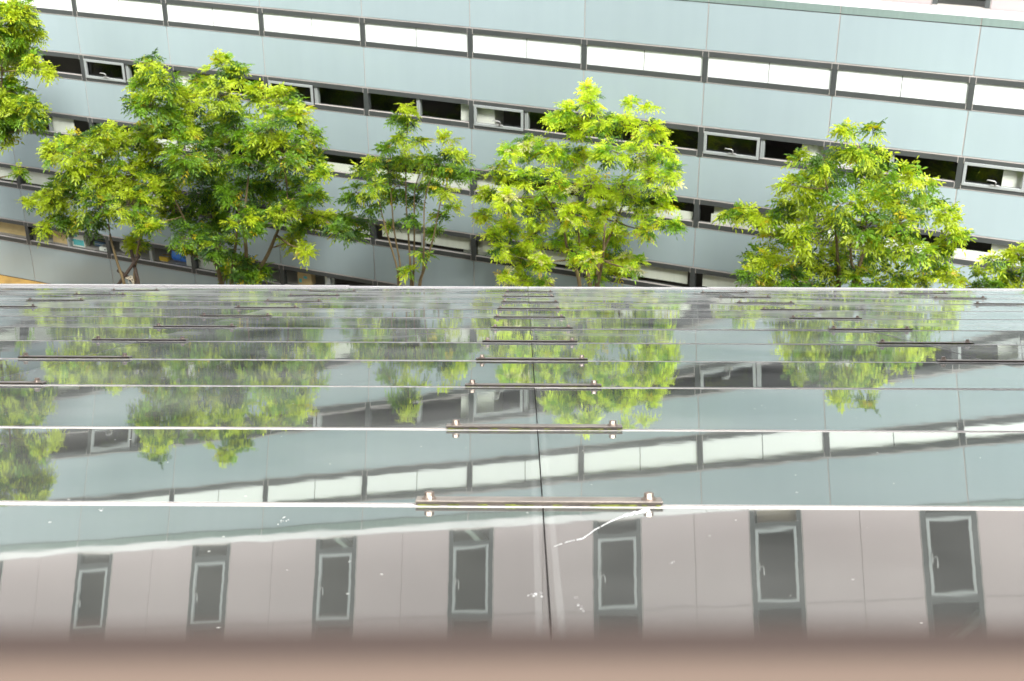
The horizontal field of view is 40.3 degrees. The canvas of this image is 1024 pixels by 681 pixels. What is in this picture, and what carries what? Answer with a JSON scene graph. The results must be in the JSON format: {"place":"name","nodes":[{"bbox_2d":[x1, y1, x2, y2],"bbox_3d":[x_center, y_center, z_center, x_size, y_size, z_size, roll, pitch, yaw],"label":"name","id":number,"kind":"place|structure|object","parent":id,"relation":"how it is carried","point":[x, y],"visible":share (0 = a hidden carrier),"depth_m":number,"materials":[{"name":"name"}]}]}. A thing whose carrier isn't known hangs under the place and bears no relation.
{"place":"outdoors","nodes":[
{"label":"outdoors","id":0,"kind":"place"},
{"bbox_2d":[94,239,105,246],"bbox_3d":[-10.046,-2.389,34.217,0.300,0.121,0.203,10,28,20],"label":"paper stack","id":1,"kind":"object","parent":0,"point":[99,242],"visible":0.66,"depth_m":34.15,"materials":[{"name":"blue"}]},
{"bbox_2d":[119,242,128,252],"bbox_3d":[-9.228,-2.327,33.729,0.544,0.442,0.353,10,28,20],"label":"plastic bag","id":2,"kind":"object","parent":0,"point":[121,244],"visible":0.12,"depth_m":33.70,"materials":[{"name":"grey plastic"}]},
{"bbox_2d":[0,227,371,284],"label":"ground","id":3,"kind":"structure","parent":0,"point":[168,250],"depth_m":35.26,"materials":[{"name":"soil"}]},
{"bbox_2d":[0,275,45,283],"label":"dry grass strip","id":4,"kind":"object","parent":3,"relation":"on","point":[7,280],"depth_m":35.01,"materials":[{"name":"yellow plant"}]},
{"bbox_2d":[0,0,62,184],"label":"ash tree","id":5,"kind":"object","parent":3,"relation":"on","point":[17,15],"visible":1,"depth_m":29.30,"materials":[{"name":"green plant"}]},
{"bbox_2d":[17,118,181,283],"bbox_3d":[-9.097,-2.247,30.205,4.611,5.765,2.052,10,28,20],"label":"ash tree","id":6,"kind":"object","parent":3,"relation":"on","point":[134,193],"visible":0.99,"depth_m":29.18,"materials":[{"name":"green plant"}]},
{"bbox_2d":[117,249,140,283],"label":"tree stakes","id":7,"kind":"object","parent":3,"relation":"on","point":[130,267],"visible":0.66,"depth_m":30.16,"materials":[{"name":"brown wood"}]},
{"bbox_2d":[118,48,373,284],"bbox_3d":[-5.526,-2.388,28.807,5.641,7.258,2.735,14,30,27],"label":"ash tree","id":8,"kind":"object","parent":3,"relation":"on","point":[173,114],"visible":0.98,"depth_m":28.07,"materials":[{"name":"green plant"}]},
{"bbox_2d":[334,100,482,285],"bbox_3d":[-1.966,-1.661,28.046,3.255,6.602,1.760,11,29,21],"label":"ash tree","id":9,"kind":"object","parent":3,"relation":"on","point":[386,193],"visible":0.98,"depth_m":27.11,"materials":[{"name":"green plant"}]},
{"bbox_2d":[0,0,1023,288],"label":"office building","id":10,"kind":"structure","parent":3,"relation":"on","point":[746,94],"depth_m":27.78,"materials":[{"name":"grey metal"}]},
{"bbox_2d":[0,162,17,188],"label":"window","id":11,"kind":"structure","parent":10,"relation":"in","point":[5,168],"depth_m":33.97,"materials":[{"name":"grey metal"}]},
{"bbox_2d":[0,222,25,235],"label":"cardboard sheet","id":12,"kind":"object","parent":10,"relation":"on","point":[10,228],"visible":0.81,"depth_m":34.85,"materials":[{"name":"beige cardboard"}]},
{"bbox_2d":[0,217,27,244],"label":"window","id":13,"kind":"structure","parent":10,"relation":"in","point":[4,237],"depth_m":34.62,"materials":[{"name":"grey metal"}]},
{"bbox_2d":[0,0,72,15],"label":"window","id":14,"kind":"structure","parent":10,"relation":"in","point":[58,7],"depth_m":31.28,"materials":[{"name":"white glass"}]},
{"bbox_2d":[0,48,83,80],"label":"window","id":15,"kind":"structure","parent":10,"relation":"in","point":[66,75],"depth_m":31.85,"materials":[{"name":"grey metal"}]},
{"bbox_2d":[14,165,92,199],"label":"window","id":16,"kind":"structure","parent":10,"relation":"in","point":[37,176],"depth_m":33.65,"materials":[{"name":"grey metal"}]},
{"bbox_2d":[19,111,89,141],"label":"window","id":17,"kind":"structure","parent":10,"relation":"in","point":[59,123],"depth_m":32.66,"materials":[{"name":"white glass"}]},
{"bbox_2d":[52,231,66,243],"bbox_3d":[-11.085,-2.577,34.401,0.420,0.301,0.200,10,28,20],"label":"cardboard box","id":18,"kind":"object","parent":10,"relation":"on","point":[58,239],"visible":0.45,"depth_m":34.32,"materials":[{"name":"beige cardboard"}]},
{"bbox_2d":[23,222,108,258],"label":"window","id":19,"kind":"structure","parent":10,"relation":"in","point":[28,226],"depth_m":34.15,"materials":[{"name":"grey metal"}]},
{"bbox_2d":[72,234,89,247],"bbox_3d":[-10.607,-2.531,34.170,0.460,0.421,0.203,10,28,20],"label":"printed carton","id":20,"kind":"object","parent":10,"relation":"on","point":[79,240],"visible":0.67,"depth_m":34.10,"materials":[{"name":"white"}]},
{"bbox_2d":[99,244,114,251],"bbox_3d":[-9.854,-2.245,33.961,0.300,0.091,0.203,10,28,20],"label":"paper tray","id":21,"kind":"object","parent":10,"relation":"on","point":[102,248],"visible":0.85,"depth_m":33.90,"materials":[{"name":"white"}]},
{"bbox_2d":[71,0,163,25],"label":"window","id":22,"kind":"structure","parent":10,"relation":"in","point":[134,11],"depth_m":30.63,"materials":[{"name":"white glass"}]},
{"bbox_2d":[79,54,170,87],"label":"window","id":23,"kind":"structure","parent":10,"relation":"in","point":[83,58],"depth_m":31.41,"materials":[{"name":"grey metal"}]},
{"bbox_2d":[88,117,177,151],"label":"window","id":24,"kind":"structure","parent":10,"relation":"in","point":[91,120],"depth_m":31.95,"materials":[{"name":"grey metal"}]},
{"bbox_2d":[98,178,184,212],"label":"window","id":25,"kind":"structure","parent":10,"relation":"in","point":[106,178],"depth_m":32.51,"materials":[{"name":"grey metal"}]},
{"bbox_2d":[105,235,193,273],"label":"window","id":26,"kind":"structure","parent":10,"relation":"in","point":[150,262],"depth_m":33.30,"materials":[{"name":"grey metal"}]},
{"bbox_2d":[159,254,171,261],"bbox_3d":[-8.292,-1.978,33.404,0.240,0.101,0.180,10,28,20],"label":"yellow tray","id":27,"kind":"object","parent":10,"relation":"on","point":[164,257],"visible":1,"depth_m":33.35,"materials":[{"name":"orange plastic"}]},
{"bbox_2d":[172,251,185,261],"bbox_3d":[-7.815,-2.059,33.251,0.430,0.380,0.380,10,28,20],"label":"storage drum","id":28,"kind":"object","parent":10,"relation":"on","point":[175,257],"visible":0.38,"depth_m":33.13,"materials":[{"name":"blue plastic"}]},
{"bbox_2d":[161,0,259,35],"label":"window","id":29,"kind":"structure","parent":10,"relation":"in","point":[201,15],"depth_m":29.82,"materials":[{"name":"white glass"}]},
{"bbox_2d":[168,65,265,100],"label":"window","id":30,"kind":"structure","parent":10,"relation":"in","point":[175,68],"depth_m":30.51,"materials":[{"name":"grey metal"}]},
{"bbox_2d":[177,130,269,165],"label":"window","id":31,"kind":"structure","parent":10,"relation":"in","point":[188,151],"depth_m":31.26,"materials":[{"name":"grey metal"}]},
{"bbox_2d":[183,190,274,228],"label":"window","id":32,"kind":"structure","parent":10,"relation":"in","point":[271,227],"depth_m":31.83,"materials":[{"name":"grey metal"}]},
{"bbox_2d":[190,250,280,284],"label":"window","id":33,"kind":"structure","parent":10,"relation":"in","point":[195,267],"depth_m":32.75,"materials":[{"name":"grey metal"}]},
{"bbox_2d":[297,272,315,284],"bbox_3d":[-4.721,-1.480,32.076,0.360,0.371,0.203,10,28,20],"label":"cardboard box","id":34,"kind":"object","parent":10,"relation":"on","point":[306,279],"visible":0.69,"depth_m":32.01,"materials":[{"name":"beige cardboard"}]},
{"bbox_2d":[257,7,362,46],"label":"window","id":35,"kind":"structure","parent":10,"relation":"in","point":[273,22],"depth_m":29.02,"materials":[{"name":"white glass"}]},
{"bbox_2d":[263,76,366,115],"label":"window","id":36,"kind":"structure","parent":10,"relation":"in","point":[314,86],"depth_m":29.62,"materials":[{"name":"grey metal"}]},
{"bbox_2d":[270,147,368,180],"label":"window","id":37,"kind":"structure","parent":10,"relation":"in","point":[340,169],"depth_m":30.18,"materials":[{"name":"grey metal"}]},
{"bbox_2d":[275,206,372,244],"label":"window","id":38,"kind":"structure","parent":10,"relation":"in","point":[282,227],"depth_m":30.99,"materials":[{"name":"grey metal"}]},
{"bbox_2d":[279,264,374,284],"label":"window","id":39,"kind":"structure","parent":10,"relation":"in","point":[283,273],"depth_m":31.60,"materials":[{"name":"grey metal"}]},
{"bbox_2d":[373,280,406,285],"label":"window","id":40,"kind":"structure","parent":10,"relation":"in","point":[375,283],"depth_m":31.01,"materials":[{"name":"grey metal"}]},
{"bbox_2d":[359,17,469,57],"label":"window","id":41,"kind":"structure","parent":10,"relation":"in","point":[449,40],"depth_m":28.21,"materials":[{"name":"white glass"}]},
{"bbox_2d":[363,87,470,128],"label":"window","id":42,"kind":"structure","parent":10,"relation":"in","point":[367,91],"depth_m":28.85,"materials":[{"name":"grey metal"}]},
{"bbox_2d":[366,154,470,195],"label":"window","id":43,"kind":"structure","parent":10,"relation":"in","point":[465,190],"depth_m":29.50,"materials":[{"name":"grey metal"}]},
{"bbox_2d":[369,219,473,260],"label":"window","id":44,"kind":"structure","parent":10,"relation":"in","point":[454,239],"depth_m":30.15,"materials":[{"name":"grey glass"}]},
{"bbox_2d":[470,234,575,276],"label":"window","id":45,"kind":"structure","parent":10,"relation":"in","point":[475,256],"depth_m":29.41,"materials":[{"name":"grey metal"}]},
{"bbox_2d":[469,168,577,208],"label":"window","id":46,"kind":"structure","parent":10,"relation":"in","point":[472,187],"depth_m":28.85,"materials":[{"name":"grey metal"}]},
{"bbox_2d":[468,99,581,141],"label":"window","id":47,"kind":"structure","parent":10,"relation":"in","point":[525,111],"depth_m":28.12,"materials":[{"name":"grey metal"}]},
{"bbox_2d":[467,27,584,69],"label":"window","id":48,"kind":"structure","parent":10,"relation":"in","point":[487,44],"depth_m":27.40,"materials":[{"name":"white glass"}]},
{"bbox_2d":[577,255,692,286],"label":"window","id":49,"kind":"structure","parent":10,"relation":"in","point":[657,270],"depth_m":28.42,"materials":[{"name":"grey metal"}]},
{"bbox_2d":[578,184,696,226],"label":"window","id":50,"kind":"structure","parent":10,"relation":"in","point":[686,217],"depth_m":27.77,"materials":[{"name":"white glass"}]},
{"bbox_2d":[579,112,700,156],"bbox_3d":[2.502,-4.046,27.279,2.462,0.610,0.140,10,28,20],"label":"window","id":51,"kind":"structure","parent":10,"relation":"in","point":[684,151],"depth_m":27.03,"materials":[{"name":"grey metal"}]},
{"bbox_2d":[581,38,705,81],"bbox_3d":[2.497,-5.358,26.624,2.462,0.610,0.135,10,28,20],"label":"window","id":52,"kind":"structure","parent":10,"relation":"in","point":[676,63],"depth_m":26.59,"materials":[{"name":"white glass"}]},
{"bbox_2d":[689,267,793,286],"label":"window","id":53,"kind":"structure","parent":10,"relation":"in","point":[711,278],"depth_m":27.95,"materials":[{"name":"grey metal"}]},
{"bbox_2d":[692,198,819,244],"bbox_3d":[4.732,-2.338,27.126,2.462,0.610,0.140,10,28,20],"label":"window","id":54,"kind":"structure","parent":10,"relation":"in","point":[718,205],"depth_m":27.33,"materials":[{"name":"grey metal"}]},
{"bbox_2d":[697,126,826,169],"bbox_3d":[4.717,-3.640,26.448,2.462,0.610,0.198,10,28,20],"label":"window","id":55,"kind":"structure","parent":10,"relation":"in","point":[761,138],"depth_m":26.49,"materials":[{"name":"grey metal"}]},
{"bbox_2d":[701,50,834,95],"bbox_3d":[4.723,-4.964,25.816,2.462,0.610,0.135,10,28,20],"label":"window","id":56,"kind":"structure","parent":10,"relation":"in","point":[725,68],"depth_m":25.78,"materials":[{"name":"white glass"}]},
{"bbox_2d":[814,215,945,262],"bbox_3d":[6.958,-1.944,26.319,2.462,0.610,0.140,10,28,20],"label":"window","id":57,"kind":"structure","parent":10,"relation":"in","point":[922,231],"depth_m":26.20,"materials":[{"name":"grey metal"}]},
{"bbox_2d":[823,141,961,188],"bbox_3d":[6.953,-3.257,25.665,2.462,0.610,0.140,10,28,20],"label":"window","id":58,"kind":"structure","parent":10,"relation":"in","point":[949,183],"depth_m":25.40,"materials":[{"name":"grey metal"}]},
{"bbox_2d":[829,63,972,109],"bbox_3d":[6.948,-4.570,25.009,2.462,0.610,0.135,10,28,20],"label":"window","id":59,"kind":"structure","parent":10,"relation":"in","point":[944,90],"depth_m":24.98,"materials":[{"name":"white glass"}]},
{"bbox_2d":[932,0,990,10],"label":"tall window","id":60,"kind":"structure","parent":10,"relation":"in","point":[934,2],"depth_m":24.54,"materials":[{"name":"grey metal"}]},
{"bbox_2d":[944,233,1023,271],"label":"window","id":61,"kind":"structure","parent":10,"relation":"in","point":[971,255],"depth_m":25.76,"materials":[{"name":"grey metal"}]},
{"bbox_2d":[953,156,1023,196],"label":"window","id":62,"kind":"structure","parent":10,"relation":"in","point":[959,183],"depth_m":25.03,"materials":[{"name":"grey metal"}]},
{"bbox_2d":[965,76,1023,115],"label":"window","id":63,"kind":"structure","parent":10,"relation":"in","point":[985,94],"depth_m":24.42,"materials":[{"name":"white glass"}]},
{"bbox_2d":[471,77,689,286],"bbox_3d":[1.186,-1.505,27.048,5.052,7.193,2.463,11,29,22],"label":"ash tree","id":64,"kind":"object","parent":3,"relation":"on","point":[553,154],"visible":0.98,"depth_m":26.20,"materials":[{"name":"green plant"}]},
{"bbox_2d":[712,117,976,287],"bbox_3d":[5.620,-0.418,24.554,4.511,7.448,2.451,9,28,19],"label":"ash tree","id":65,"kind":"object","parent":3,"relation":"on","point":[885,193],"visible":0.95,"depth_m":23.42,"materials":[{"name":"green plant"}]},
{"bbox_2d":[963,240,1023,288],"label":"ash tree","id":66,"kind":"object","parent":3,"relation":"on","point":[1007,275],"visible":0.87,"depth_m":22.79,"materials":[{"name":"green plant"}]},
{"bbox_3d":[0.021,6.372,8.789,12.400,9.240,11.060,0,26,0],"label":"podium wall","id":67,"kind":"object","parent":3,"relation":"on","visible":0},
{"bbox_2d":[0,284,1023,627],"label":"glass roof","id":68,"kind":"structure","parent":67,"relation":"on","point":[288,456],"depth_m":2.59,"materials":[{"name":"grey"}]},
{"bbox_2d":[325,277,334,284],"bbox_3d":[-4.163,-1.382,31.875,0.140,0.371,0.200,10,28,20],"label":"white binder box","id":69,"kind":"object","parent":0,"point":[333,282],"visible":0.27,"depth_m":31.85,"materials":[{"name":"white"}]},
{"bbox_3d":[-6.009,-2.765,-1.430,40.000,34.740,0.280,0,26,0],"label":"near building","id":70,"kind":"object","parent":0,"visible":0},
{"bbox_2d":[0,625,1023,680],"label":"window ledge","id":71,"kind":"object","parent":70,"relation":"attached to","point":[751,653],"depth_m":0.15,"materials":[{"name":"ceramic"}]}
]}

